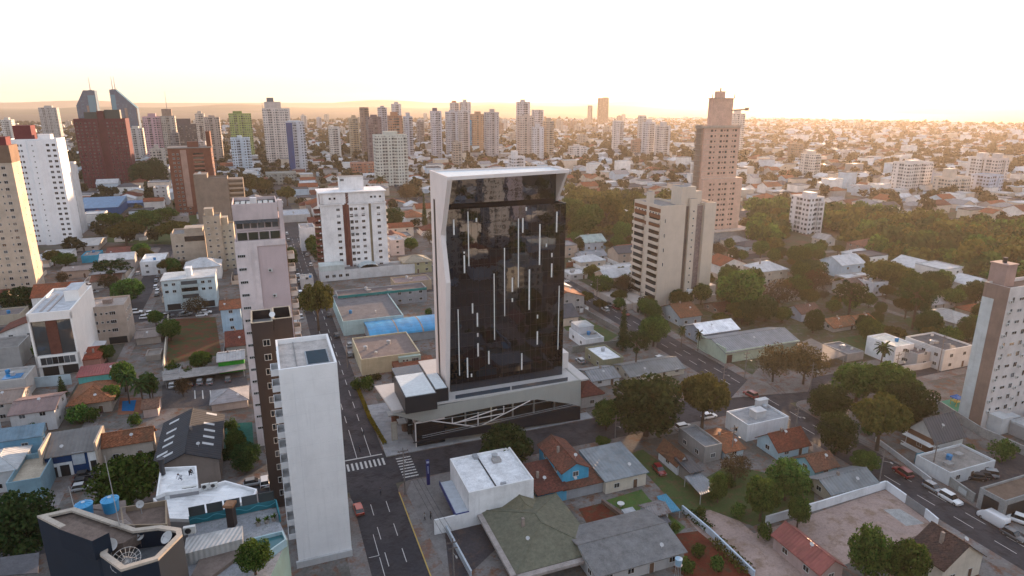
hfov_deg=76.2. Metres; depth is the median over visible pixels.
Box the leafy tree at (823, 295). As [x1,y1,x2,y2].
[818,289,829,297]
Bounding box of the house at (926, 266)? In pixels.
[914,260,962,274]
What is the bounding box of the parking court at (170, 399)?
[162,376,251,408]
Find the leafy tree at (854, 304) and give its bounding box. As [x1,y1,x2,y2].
[842,293,860,311]
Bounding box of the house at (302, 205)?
[298,200,307,208]
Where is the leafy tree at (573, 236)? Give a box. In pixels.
[566,232,579,240]
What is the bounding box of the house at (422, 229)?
[417,224,431,235]
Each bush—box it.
[64,402,89,424]
[81,407,100,422]
[127,412,142,426]
[164,360,182,369]
[224,417,240,432]
[350,377,362,389]
[360,375,374,390]
[425,308,431,314]
[668,521,680,531]
[681,556,695,574]
[691,542,705,558]
[695,506,705,517]
[706,492,716,500]
[709,553,724,571]
[723,472,735,487]
[730,501,746,519]
[757,520,772,540]
[807,479,813,488]
[860,427,872,435]
[986,438,1020,462]
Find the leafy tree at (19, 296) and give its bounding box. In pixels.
[0,286,32,308]
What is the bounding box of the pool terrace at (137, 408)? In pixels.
[117,398,141,414]
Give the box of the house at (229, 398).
[209,385,248,411]
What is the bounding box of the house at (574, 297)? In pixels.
[564,287,588,312]
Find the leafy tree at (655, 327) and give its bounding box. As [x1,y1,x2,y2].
[638,314,670,346]
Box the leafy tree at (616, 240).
[610,234,624,245]
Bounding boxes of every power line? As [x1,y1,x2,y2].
[399,451,456,540]
[641,292,726,367]
[744,353,799,407]
[797,408,885,450]
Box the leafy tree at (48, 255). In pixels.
[41,250,60,265]
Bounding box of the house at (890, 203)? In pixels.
[870,201,900,208]
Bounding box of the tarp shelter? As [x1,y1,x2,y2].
[657,494,680,517]
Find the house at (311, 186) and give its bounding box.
[298,182,317,193]
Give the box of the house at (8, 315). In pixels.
[0,306,28,324]
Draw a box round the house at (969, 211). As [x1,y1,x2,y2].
[956,207,983,217]
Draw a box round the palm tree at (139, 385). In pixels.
[127,375,151,398]
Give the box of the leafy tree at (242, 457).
[230,441,261,472]
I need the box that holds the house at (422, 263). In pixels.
[398,254,431,272]
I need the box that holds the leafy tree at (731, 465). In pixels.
[719,453,752,479]
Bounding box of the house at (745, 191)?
[741,187,753,197]
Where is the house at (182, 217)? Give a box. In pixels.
[153,213,189,225]
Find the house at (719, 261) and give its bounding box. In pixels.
[711,253,746,277]
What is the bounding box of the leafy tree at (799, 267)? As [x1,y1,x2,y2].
[789,260,810,276]
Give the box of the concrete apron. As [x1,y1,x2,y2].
[883,509,923,525]
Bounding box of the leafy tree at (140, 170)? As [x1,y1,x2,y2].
[128,162,154,181]
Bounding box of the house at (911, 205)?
[903,201,921,209]
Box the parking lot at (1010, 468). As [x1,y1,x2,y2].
[960,453,1023,502]
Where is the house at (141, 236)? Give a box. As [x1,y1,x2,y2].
[114,230,147,241]
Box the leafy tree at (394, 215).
[386,207,404,222]
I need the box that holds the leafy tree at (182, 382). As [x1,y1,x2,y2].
[171,377,191,396]
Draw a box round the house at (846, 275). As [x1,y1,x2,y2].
[830,271,877,281]
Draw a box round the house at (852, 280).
[831,276,868,294]
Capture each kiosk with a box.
[386,411,400,422]
[397,418,406,431]
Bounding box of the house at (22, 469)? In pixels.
[0,445,55,498]
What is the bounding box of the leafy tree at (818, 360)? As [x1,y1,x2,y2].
[783,341,831,384]
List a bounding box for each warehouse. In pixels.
[153,408,224,489]
[352,331,420,375]
[697,327,799,362]
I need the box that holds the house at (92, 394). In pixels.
[65,379,120,412]
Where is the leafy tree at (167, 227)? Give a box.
[153,220,189,234]
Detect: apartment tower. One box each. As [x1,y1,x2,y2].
[0,117,14,138]
[0,136,44,288]
[10,125,82,244]
[37,507,188,575]
[38,106,63,136]
[65,120,72,125]
[69,161,87,233]
[73,110,135,187]
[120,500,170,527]
[130,126,147,157]
[142,113,165,155]
[150,144,168,176]
[160,91,177,154]
[166,130,215,214]
[170,130,180,145]
[170,224,207,267]
[176,118,203,145]
[193,171,244,227]
[195,111,206,144]
[198,140,205,144]
[203,207,226,269]
[204,115,223,160]
[221,215,236,268]
[228,111,254,154]
[230,135,252,167]
[231,196,301,445]
[251,306,293,507]
[262,98,289,165]
[265,171,296,184]
[270,334,352,568]
[285,120,307,171]
[300,114,306,127]
[313,175,389,272]
[316,117,321,129]
[324,114,328,120]
[328,126,341,156]
[340,126,345,133]
[348,115,360,157]
[350,162,374,172]
[359,107,368,153]
[366,115,381,161]
[372,131,408,185]
[377,106,387,133]
[387,112,402,133]
[391,102,400,114]
[403,113,413,156]
[416,120,423,143]
[430,108,442,157]
[445,110,457,153]
[450,101,458,111]
[452,140,462,166]
[458,107,469,151]
[459,100,470,113]
[470,111,483,150]
[470,120,471,144]
[484,109,498,155]
[499,122,503,133]
[502,119,507,129]
[508,150,524,166]
[509,124,515,130]
[510,131,515,141]
[516,99,529,150]
[517,114,533,154]
[531,123,543,160]
[532,110,543,126]
[543,118,553,153]
[555,119,562,130]
[568,144,585,156]
[570,119,577,128]
[574,124,581,131]
[577,134,587,143]
[587,105,592,122]
[594,184,716,309]
[597,97,608,123]
[603,125,610,132]
[611,121,623,149]
[630,138,641,151]
[637,115,646,138]
[641,119,655,153]
[654,122,670,154]
[691,88,749,244]
[731,110,745,150]
[787,143,803,157]
[789,191,824,233]
[799,150,821,175]
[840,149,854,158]
[855,122,861,127]
[890,160,933,190]
[931,168,970,191]
[958,257,1023,434]
[965,152,991,176]
[969,173,1003,191]
[982,153,1009,178]
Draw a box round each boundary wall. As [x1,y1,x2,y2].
[34,374,71,387]
[162,314,168,370]
[446,525,471,575]
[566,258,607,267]
[572,340,655,352]
[581,306,619,333]
[601,499,621,514]
[612,288,636,311]
[681,505,754,575]
[765,481,885,524]
[875,437,931,479]
[885,481,906,502]
[903,361,931,370]
[924,508,938,523]
[926,395,1023,455]
[949,477,975,502]
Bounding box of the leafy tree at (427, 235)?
[422,229,431,243]
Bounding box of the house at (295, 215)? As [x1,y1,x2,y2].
[283,208,310,222]
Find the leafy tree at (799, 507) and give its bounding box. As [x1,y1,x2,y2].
[787,494,811,527]
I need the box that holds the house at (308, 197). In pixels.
[296,195,316,200]
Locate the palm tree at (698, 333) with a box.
[695,329,702,350]
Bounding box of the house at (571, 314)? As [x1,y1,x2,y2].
[563,303,580,326]
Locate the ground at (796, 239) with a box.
[0,103,1023,510]
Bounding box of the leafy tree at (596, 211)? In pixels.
[577,204,604,232]
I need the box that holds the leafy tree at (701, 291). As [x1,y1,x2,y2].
[691,283,711,304]
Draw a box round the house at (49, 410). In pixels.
[6,391,67,429]
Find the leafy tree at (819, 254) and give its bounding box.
[812,248,825,259]
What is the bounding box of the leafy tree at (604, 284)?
[591,274,613,291]
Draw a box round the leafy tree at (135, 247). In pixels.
[130,243,150,258]
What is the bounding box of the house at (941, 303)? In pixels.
[932,295,955,308]
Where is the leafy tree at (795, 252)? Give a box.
[786,245,805,260]
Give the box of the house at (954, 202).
[947,198,974,208]
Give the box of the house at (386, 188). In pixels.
[374,184,389,195]
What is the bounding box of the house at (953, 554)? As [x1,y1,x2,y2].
[914,521,986,575]
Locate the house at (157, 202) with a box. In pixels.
[143,197,165,208]
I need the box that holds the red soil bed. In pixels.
[579,503,616,522]
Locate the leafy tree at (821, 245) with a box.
[814,242,826,249]
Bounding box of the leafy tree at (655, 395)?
[612,372,685,437]
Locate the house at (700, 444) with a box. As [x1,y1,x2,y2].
[678,424,721,462]
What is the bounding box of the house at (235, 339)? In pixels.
[223,328,246,355]
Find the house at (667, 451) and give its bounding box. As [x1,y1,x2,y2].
[656,438,687,474]
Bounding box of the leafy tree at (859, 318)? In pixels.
[855,314,872,327]
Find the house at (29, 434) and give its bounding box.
[0,422,46,453]
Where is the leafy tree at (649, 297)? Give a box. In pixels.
[637,295,653,301]
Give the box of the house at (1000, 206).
[987,202,1012,209]
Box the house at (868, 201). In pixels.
[851,198,877,204]
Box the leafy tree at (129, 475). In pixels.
[81,452,159,505]
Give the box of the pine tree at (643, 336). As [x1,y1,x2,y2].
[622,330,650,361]
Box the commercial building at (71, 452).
[38,425,104,477]
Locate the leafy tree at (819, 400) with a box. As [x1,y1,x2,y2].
[806,383,854,415]
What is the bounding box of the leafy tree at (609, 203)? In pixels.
[592,194,621,220]
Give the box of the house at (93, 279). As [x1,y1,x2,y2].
[89,273,123,288]
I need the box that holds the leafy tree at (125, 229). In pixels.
[104,220,146,245]
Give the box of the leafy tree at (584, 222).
[568,213,594,233]
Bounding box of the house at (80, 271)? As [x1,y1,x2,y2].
[60,265,92,278]
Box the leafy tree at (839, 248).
[831,245,844,254]
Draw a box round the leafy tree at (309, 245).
[305,239,315,251]
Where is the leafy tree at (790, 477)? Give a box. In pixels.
[765,456,810,500]
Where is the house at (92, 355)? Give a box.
[82,345,105,365]
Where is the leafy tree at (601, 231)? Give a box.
[595,229,606,237]
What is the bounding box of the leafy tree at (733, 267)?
[720,264,740,270]
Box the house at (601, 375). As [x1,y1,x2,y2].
[578,365,621,386]
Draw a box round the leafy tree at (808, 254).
[790,245,812,259]
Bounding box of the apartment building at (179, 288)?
[160,266,218,310]
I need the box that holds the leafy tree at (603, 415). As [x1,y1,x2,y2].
[591,398,620,429]
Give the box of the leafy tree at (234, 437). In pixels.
[224,428,246,449]
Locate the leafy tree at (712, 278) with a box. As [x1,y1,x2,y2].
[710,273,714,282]
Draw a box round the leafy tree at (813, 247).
[802,243,818,258]
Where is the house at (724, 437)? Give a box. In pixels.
[705,428,746,458]
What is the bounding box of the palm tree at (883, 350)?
[874,341,893,362]
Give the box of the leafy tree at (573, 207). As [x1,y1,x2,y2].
[560,196,582,220]
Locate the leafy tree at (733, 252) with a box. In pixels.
[727,247,739,258]
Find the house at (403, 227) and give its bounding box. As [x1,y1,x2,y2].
[387,222,413,236]
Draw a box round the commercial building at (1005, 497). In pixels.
[976,475,1023,514]
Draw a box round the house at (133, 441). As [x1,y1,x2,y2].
[101,425,156,462]
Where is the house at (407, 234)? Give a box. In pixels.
[400,232,411,238]
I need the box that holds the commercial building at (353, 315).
[332,293,402,335]
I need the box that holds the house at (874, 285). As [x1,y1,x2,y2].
[851,275,888,295]
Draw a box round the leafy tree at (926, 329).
[919,326,940,333]
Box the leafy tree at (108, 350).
[97,344,115,361]
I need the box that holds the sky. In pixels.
[0,0,1023,102]
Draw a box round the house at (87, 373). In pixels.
[76,361,121,383]
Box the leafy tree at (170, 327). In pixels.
[155,318,180,340]
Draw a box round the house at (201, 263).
[183,257,222,278]
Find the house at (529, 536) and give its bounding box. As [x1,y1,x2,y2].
[478,493,584,575]
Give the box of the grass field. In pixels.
[564,316,617,341]
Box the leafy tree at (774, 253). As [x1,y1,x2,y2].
[767,247,781,262]
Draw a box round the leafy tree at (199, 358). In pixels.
[189,351,212,367]
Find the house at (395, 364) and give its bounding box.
[392,355,432,367]
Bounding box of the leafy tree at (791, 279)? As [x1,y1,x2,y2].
[784,277,794,289]
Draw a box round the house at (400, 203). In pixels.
[386,198,404,208]
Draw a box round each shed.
[134,327,163,344]
[145,348,162,361]
[163,364,181,382]
[564,464,603,499]
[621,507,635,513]
[638,500,671,516]
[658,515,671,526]
[674,455,703,483]
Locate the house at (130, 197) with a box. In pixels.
[123,194,137,200]
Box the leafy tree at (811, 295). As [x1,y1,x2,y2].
[797,288,820,302]
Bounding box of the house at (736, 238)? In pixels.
[720,235,747,247]
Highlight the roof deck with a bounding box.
[0,553,38,575]
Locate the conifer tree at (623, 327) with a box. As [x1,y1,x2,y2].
[616,301,628,350]
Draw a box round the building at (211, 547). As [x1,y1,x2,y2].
[185,491,291,575]
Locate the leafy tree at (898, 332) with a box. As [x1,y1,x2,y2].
[883,325,907,337]
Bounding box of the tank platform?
[93,500,135,527]
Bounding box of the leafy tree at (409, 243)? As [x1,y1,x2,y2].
[404,237,418,251]
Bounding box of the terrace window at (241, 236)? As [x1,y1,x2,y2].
[237,233,247,240]
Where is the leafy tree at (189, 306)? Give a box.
[181,295,208,313]
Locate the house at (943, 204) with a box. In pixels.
[922,199,951,212]
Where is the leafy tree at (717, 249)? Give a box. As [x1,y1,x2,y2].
[712,242,726,254]
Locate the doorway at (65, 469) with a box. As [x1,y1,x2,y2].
[54,460,97,477]
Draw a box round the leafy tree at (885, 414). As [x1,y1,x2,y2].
[850,391,913,450]
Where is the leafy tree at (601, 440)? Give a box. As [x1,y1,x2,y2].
[595,435,610,444]
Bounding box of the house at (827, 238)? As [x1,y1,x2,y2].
[811,232,835,245]
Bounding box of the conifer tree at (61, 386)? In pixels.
[56,376,69,396]
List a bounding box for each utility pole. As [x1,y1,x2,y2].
[343,337,348,366]
[398,448,407,494]
[446,538,458,575]
[612,415,620,437]
[731,425,740,446]
[744,351,751,379]
[795,406,804,426]
[809,362,819,391]
[879,449,892,481]
[933,440,946,461]
[937,335,949,371]
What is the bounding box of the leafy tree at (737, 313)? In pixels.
[733,309,750,324]
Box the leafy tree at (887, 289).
[878,285,896,298]
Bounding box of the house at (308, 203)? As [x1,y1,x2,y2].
[305,198,316,212]
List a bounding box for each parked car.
[70,481,92,492]
[71,476,94,486]
[73,469,95,478]
[132,308,142,313]
[139,314,146,319]
[162,312,173,317]
[168,381,175,388]
[177,312,189,316]
[187,380,194,387]
[196,312,207,316]
[196,378,203,385]
[200,309,211,313]
[206,378,212,385]
[225,376,231,382]
[243,476,259,486]
[260,475,268,488]
[334,332,339,337]
[346,342,352,347]
[347,351,353,357]
[353,502,364,516]
[575,357,585,363]
[652,462,666,475]
[674,422,690,430]
[700,411,717,419]
[742,389,758,398]
[892,466,913,478]
[921,479,940,493]
[937,488,963,505]
[968,471,987,481]
[980,470,993,479]
[985,467,999,478]
[999,525,1023,543]
[1006,511,1023,525]
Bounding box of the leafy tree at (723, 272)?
[717,267,735,279]
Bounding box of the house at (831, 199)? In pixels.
[824,196,844,201]
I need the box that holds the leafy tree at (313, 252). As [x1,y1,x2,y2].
[310,244,321,260]
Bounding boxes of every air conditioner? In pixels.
[183,524,195,534]
[201,483,208,489]
[210,482,217,488]
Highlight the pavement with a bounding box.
[0,229,1023,575]
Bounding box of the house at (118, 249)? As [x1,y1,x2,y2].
[106,246,131,252]
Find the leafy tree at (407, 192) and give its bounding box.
[396,183,416,201]
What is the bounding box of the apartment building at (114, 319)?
[93,295,135,344]
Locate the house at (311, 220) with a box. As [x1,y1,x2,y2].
[307,217,318,227]
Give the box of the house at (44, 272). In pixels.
[40,260,46,275]
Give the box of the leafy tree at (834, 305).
[825,299,842,312]
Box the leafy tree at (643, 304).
[637,298,655,316]
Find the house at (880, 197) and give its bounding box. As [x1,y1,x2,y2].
[872,194,889,201]
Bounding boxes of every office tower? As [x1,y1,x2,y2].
[76,78,99,117]
[109,76,141,127]
[375,166,588,446]
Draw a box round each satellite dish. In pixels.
[110,538,116,555]
[110,546,140,572]
[136,500,143,513]
[161,531,171,543]
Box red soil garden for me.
[673,531,750,575]
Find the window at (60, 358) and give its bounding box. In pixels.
[57,356,64,363]
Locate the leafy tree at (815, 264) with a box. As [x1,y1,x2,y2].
[798,258,829,278]
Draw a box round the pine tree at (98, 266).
[89,258,133,275]
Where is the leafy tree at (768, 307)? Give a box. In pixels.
[756,294,778,321]
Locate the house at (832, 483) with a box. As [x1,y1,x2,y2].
[809,466,879,498]
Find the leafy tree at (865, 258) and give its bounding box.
[857,254,869,263]
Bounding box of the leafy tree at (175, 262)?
[164,257,180,269]
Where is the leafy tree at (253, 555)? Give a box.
[232,537,273,574]
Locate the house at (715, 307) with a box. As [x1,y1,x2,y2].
[703,301,731,314]
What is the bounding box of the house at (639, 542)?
[572,509,687,575]
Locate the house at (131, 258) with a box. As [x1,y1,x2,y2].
[98,251,138,270]
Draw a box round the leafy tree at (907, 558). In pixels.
[886,537,933,575]
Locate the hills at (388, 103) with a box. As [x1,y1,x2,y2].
[0,100,1023,107]
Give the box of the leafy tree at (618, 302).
[612,297,624,309]
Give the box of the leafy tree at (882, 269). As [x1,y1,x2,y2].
[861,259,912,280]
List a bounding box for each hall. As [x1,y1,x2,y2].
[364,314,434,340]
[685,318,740,341]
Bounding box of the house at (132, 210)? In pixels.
[129,207,154,214]
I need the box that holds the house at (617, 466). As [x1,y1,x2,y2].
[579,441,648,493]
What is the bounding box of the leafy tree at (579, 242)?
[573,237,584,248]
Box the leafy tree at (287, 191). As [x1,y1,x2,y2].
[276,186,295,205]
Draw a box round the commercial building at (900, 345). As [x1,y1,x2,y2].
[864,333,913,364]
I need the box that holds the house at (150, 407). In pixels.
[141,397,161,417]
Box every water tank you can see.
[74,499,93,513]
[100,494,118,514]
[674,556,682,575]
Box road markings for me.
[194,237,1022,575]
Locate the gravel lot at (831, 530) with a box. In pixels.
[687,490,929,575]
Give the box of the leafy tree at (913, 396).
[881,379,940,428]
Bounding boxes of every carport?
[162,363,245,387]
[684,472,711,501]
[798,338,845,370]
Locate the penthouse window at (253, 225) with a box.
[251,223,256,227]
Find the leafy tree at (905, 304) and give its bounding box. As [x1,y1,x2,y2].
[893,297,920,318]
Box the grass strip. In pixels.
[632,450,708,511]
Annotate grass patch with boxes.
[903,317,916,329]
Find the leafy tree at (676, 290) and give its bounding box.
[668,289,682,302]
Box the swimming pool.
[122,400,135,410]
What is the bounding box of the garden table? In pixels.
[617,501,624,506]
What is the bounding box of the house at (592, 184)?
[577,181,598,188]
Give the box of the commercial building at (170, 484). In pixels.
[156,466,199,500]
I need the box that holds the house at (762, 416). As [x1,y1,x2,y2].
[725,397,788,441]
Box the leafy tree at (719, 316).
[711,312,729,319]
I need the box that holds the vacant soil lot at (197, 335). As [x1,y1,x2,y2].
[166,317,220,363]
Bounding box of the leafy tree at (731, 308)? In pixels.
[725,302,740,320]
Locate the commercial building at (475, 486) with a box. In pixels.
[434,447,533,534]
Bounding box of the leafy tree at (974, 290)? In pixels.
[964,280,984,303]
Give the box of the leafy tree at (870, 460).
[849,449,881,470]
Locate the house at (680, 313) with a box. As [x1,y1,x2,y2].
[660,301,702,326]
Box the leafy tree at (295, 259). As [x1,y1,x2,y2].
[287,246,297,262]
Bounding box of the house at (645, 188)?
[639,186,652,192]
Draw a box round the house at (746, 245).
[732,240,768,253]
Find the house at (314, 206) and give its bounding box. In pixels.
[310,202,317,216]
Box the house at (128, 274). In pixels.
[84,265,134,283]
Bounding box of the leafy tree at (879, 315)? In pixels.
[870,311,884,322]
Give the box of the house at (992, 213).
[978,208,1001,219]
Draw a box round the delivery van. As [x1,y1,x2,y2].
[976,508,1010,528]
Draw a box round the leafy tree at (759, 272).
[746,266,765,283]
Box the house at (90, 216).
[85,210,107,222]
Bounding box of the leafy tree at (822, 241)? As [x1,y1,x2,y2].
[817,239,828,247]
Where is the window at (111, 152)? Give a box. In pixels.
[81,152,131,186]
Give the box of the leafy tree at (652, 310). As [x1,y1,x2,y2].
[647,304,662,316]
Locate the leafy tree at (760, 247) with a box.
[752,240,769,257]
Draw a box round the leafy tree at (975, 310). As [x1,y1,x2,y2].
[969,302,980,316]
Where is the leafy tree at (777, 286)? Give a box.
[762,278,798,306]
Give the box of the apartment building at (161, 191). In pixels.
[153,185,170,204]
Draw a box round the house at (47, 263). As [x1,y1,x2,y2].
[39,254,52,267]
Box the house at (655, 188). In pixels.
[648,185,667,191]
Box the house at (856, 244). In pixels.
[846,238,881,251]
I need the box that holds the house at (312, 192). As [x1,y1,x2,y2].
[309,190,315,194]
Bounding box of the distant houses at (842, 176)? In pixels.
[0,116,1023,439]
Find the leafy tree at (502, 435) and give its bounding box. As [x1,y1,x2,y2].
[479,421,534,462]
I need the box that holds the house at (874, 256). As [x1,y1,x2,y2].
[852,250,887,262]
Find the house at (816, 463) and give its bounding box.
[793,450,839,475]
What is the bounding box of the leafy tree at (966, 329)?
[956,315,976,341]
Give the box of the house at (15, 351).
[0,335,33,368]
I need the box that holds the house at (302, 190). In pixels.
[292,187,308,196]
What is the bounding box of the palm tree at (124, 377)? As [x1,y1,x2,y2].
[115,368,134,403]
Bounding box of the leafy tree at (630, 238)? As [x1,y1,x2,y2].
[626,235,632,243]
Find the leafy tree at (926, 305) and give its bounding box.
[919,298,931,309]
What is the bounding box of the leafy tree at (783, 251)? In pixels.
[776,246,786,255]
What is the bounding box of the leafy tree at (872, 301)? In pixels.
[863,292,877,307]
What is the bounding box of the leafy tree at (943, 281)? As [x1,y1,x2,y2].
[925,272,952,292]
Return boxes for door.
[98,405,103,412]
[633,478,637,487]
[649,562,654,572]
[967,567,972,575]
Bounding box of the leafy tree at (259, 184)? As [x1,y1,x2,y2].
[244,177,270,194]
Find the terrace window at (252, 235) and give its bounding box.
[248,232,258,239]
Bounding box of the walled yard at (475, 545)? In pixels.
[445,524,494,575]
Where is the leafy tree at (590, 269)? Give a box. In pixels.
[582,264,599,282]
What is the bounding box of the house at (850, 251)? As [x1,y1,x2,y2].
[838,248,865,254]
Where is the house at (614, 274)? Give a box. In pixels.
[594,267,630,281]
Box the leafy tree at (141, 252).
[135,248,153,257]
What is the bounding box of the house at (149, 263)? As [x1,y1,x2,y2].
[140,252,168,275]
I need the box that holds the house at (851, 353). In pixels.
[824,341,863,361]
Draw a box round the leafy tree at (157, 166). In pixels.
[147,157,168,179]
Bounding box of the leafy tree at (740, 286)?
[715,269,765,304]
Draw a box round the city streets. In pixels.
[39,129,1003,253]
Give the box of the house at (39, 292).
[29,280,87,306]
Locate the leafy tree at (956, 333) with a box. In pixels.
[938,325,964,340]
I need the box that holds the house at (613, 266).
[597,263,630,269]
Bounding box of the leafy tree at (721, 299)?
[715,290,730,302]
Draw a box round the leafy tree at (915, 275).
[884,267,922,287]
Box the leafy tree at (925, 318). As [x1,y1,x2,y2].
[913,308,944,331]
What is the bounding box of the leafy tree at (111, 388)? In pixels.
[101,384,120,400]
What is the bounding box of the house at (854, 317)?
[849,312,875,319]
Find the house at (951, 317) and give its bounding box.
[917,307,968,327]
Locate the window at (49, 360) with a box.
[46,357,52,364]
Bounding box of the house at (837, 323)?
[821,315,856,331]
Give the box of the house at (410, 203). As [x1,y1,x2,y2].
[402,200,416,206]
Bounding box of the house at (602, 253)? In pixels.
[574,249,607,258]
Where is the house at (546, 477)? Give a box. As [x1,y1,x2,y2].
[523,459,569,500]
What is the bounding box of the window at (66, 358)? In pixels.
[63,355,70,362]
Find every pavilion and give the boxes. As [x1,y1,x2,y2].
[83,196,127,213]
[127,200,143,206]
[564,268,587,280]
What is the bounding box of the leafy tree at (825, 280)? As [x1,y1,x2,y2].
[801,269,833,290]
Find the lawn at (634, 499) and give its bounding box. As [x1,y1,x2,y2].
[606,489,684,534]
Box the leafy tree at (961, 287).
[954,284,968,293]
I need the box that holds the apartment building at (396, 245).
[387,235,404,255]
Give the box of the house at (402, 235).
[387,230,407,248]
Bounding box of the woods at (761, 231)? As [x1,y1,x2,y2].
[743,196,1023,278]
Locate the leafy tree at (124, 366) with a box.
[109,360,135,391]
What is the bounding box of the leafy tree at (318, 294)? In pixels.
[294,280,333,330]
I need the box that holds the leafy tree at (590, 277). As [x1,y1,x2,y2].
[587,273,593,280]
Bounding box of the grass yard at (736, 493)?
[686,467,813,525]
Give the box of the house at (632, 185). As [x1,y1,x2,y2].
[622,183,639,188]
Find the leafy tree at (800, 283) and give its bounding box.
[791,276,814,291]
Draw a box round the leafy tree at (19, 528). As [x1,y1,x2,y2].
[0,487,59,556]
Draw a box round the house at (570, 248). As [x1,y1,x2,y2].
[565,240,576,257]
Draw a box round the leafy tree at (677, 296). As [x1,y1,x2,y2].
[671,290,693,302]
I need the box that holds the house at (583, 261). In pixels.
[569,253,609,268]
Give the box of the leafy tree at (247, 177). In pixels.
[238,173,257,189]
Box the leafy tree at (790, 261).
[787,259,795,263]
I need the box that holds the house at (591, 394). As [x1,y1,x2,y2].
[580,380,604,408]
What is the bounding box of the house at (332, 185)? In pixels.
[327,182,337,187]
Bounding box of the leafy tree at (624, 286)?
[614,273,634,291]
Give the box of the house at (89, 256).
[81,250,102,262]
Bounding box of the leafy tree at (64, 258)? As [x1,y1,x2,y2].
[51,252,77,266]
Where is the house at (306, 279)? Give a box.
[299,273,313,288]
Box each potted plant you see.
[254,517,260,526]
[263,516,268,523]
[268,513,276,521]
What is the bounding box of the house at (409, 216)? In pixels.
[402,211,426,226]
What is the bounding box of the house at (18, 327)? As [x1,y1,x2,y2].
[0,316,31,343]
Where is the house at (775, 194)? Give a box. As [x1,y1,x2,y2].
[772,191,791,196]
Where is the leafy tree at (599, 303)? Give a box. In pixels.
[593,299,607,311]
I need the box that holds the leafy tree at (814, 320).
[803,309,824,332]
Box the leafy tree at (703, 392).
[677,371,731,429]
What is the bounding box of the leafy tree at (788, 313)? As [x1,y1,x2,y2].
[775,306,792,322]
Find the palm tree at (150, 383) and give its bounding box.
[142,374,159,397]
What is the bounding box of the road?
[0,142,1023,575]
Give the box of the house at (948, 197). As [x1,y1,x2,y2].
[929,193,955,200]
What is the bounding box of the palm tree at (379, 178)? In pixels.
[374,175,387,183]
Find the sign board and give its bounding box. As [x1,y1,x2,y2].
[958,486,966,495]
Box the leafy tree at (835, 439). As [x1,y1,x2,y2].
[814,410,859,454]
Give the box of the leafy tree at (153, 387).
[139,371,158,397]
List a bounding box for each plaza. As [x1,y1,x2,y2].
[367,403,414,448]
[384,412,592,456]
[732,368,813,397]
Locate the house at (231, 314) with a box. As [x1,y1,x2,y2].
[219,298,242,332]
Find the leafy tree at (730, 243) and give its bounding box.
[724,238,735,249]
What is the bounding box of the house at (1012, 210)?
[1002,204,1023,216]
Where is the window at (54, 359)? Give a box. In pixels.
[52,356,58,363]
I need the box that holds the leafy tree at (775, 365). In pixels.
[755,342,795,381]
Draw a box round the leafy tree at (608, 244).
[603,241,613,246]
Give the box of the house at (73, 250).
[42,248,76,255]
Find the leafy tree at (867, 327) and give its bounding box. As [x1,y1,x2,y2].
[855,317,883,339]
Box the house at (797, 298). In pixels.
[763,286,800,302]
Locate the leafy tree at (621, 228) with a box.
[611,221,632,238]
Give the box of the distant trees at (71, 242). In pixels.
[0,116,1023,250]
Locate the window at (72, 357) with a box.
[69,354,75,361]
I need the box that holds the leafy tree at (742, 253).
[738,249,748,260]
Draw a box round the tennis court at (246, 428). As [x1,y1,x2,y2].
[224,422,253,448]
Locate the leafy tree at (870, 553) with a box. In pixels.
[847,521,893,575]
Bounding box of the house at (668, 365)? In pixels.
[611,356,685,379]
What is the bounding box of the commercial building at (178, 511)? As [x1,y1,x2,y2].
[153,480,257,546]
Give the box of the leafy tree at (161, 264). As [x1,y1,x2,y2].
[156,258,171,268]
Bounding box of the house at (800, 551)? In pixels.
[771,521,846,575]
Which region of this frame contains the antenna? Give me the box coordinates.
[104,456,130,529]
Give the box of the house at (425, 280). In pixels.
[390,274,431,289]
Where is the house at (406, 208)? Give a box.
[393,206,412,211]
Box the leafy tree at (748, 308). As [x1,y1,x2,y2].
[738,299,761,324]
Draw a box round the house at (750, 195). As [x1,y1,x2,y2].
[746,193,759,197]
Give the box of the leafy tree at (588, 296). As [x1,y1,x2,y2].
[581,291,593,304]
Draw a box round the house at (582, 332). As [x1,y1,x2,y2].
[569,320,603,344]
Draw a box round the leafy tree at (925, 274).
[922,270,935,279]
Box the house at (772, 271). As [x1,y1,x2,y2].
[742,260,788,285]
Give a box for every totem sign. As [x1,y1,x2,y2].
[391,421,397,440]
[426,459,429,484]
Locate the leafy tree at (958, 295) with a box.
[941,288,967,303]
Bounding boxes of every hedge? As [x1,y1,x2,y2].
[148,450,155,461]
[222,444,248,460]
[356,388,386,444]
[360,373,381,381]
[682,508,714,531]
[708,535,755,573]
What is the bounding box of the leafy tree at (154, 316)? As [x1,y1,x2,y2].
[146,310,164,325]
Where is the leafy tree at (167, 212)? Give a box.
[152,207,178,220]
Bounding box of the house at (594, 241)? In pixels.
[575,233,606,250]
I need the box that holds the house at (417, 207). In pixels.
[412,203,430,217]
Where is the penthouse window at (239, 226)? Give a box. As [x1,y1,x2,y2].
[236,224,242,228]
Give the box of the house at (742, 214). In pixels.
[739,211,749,220]
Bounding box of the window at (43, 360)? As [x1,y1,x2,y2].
[40,358,46,365]
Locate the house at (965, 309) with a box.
[954,301,979,314]
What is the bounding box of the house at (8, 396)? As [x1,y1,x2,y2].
[0,385,32,421]
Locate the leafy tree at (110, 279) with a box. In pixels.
[96,273,118,290]
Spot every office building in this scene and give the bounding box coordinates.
[26,282,98,376]
[335,282,426,304]
[903,347,930,364]
[905,332,971,370]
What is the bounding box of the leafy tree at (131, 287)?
[109,278,145,304]
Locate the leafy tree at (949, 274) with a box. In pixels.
[936,269,955,282]
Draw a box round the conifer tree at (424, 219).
[421,193,427,225]
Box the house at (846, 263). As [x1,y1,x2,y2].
[819,253,864,276]

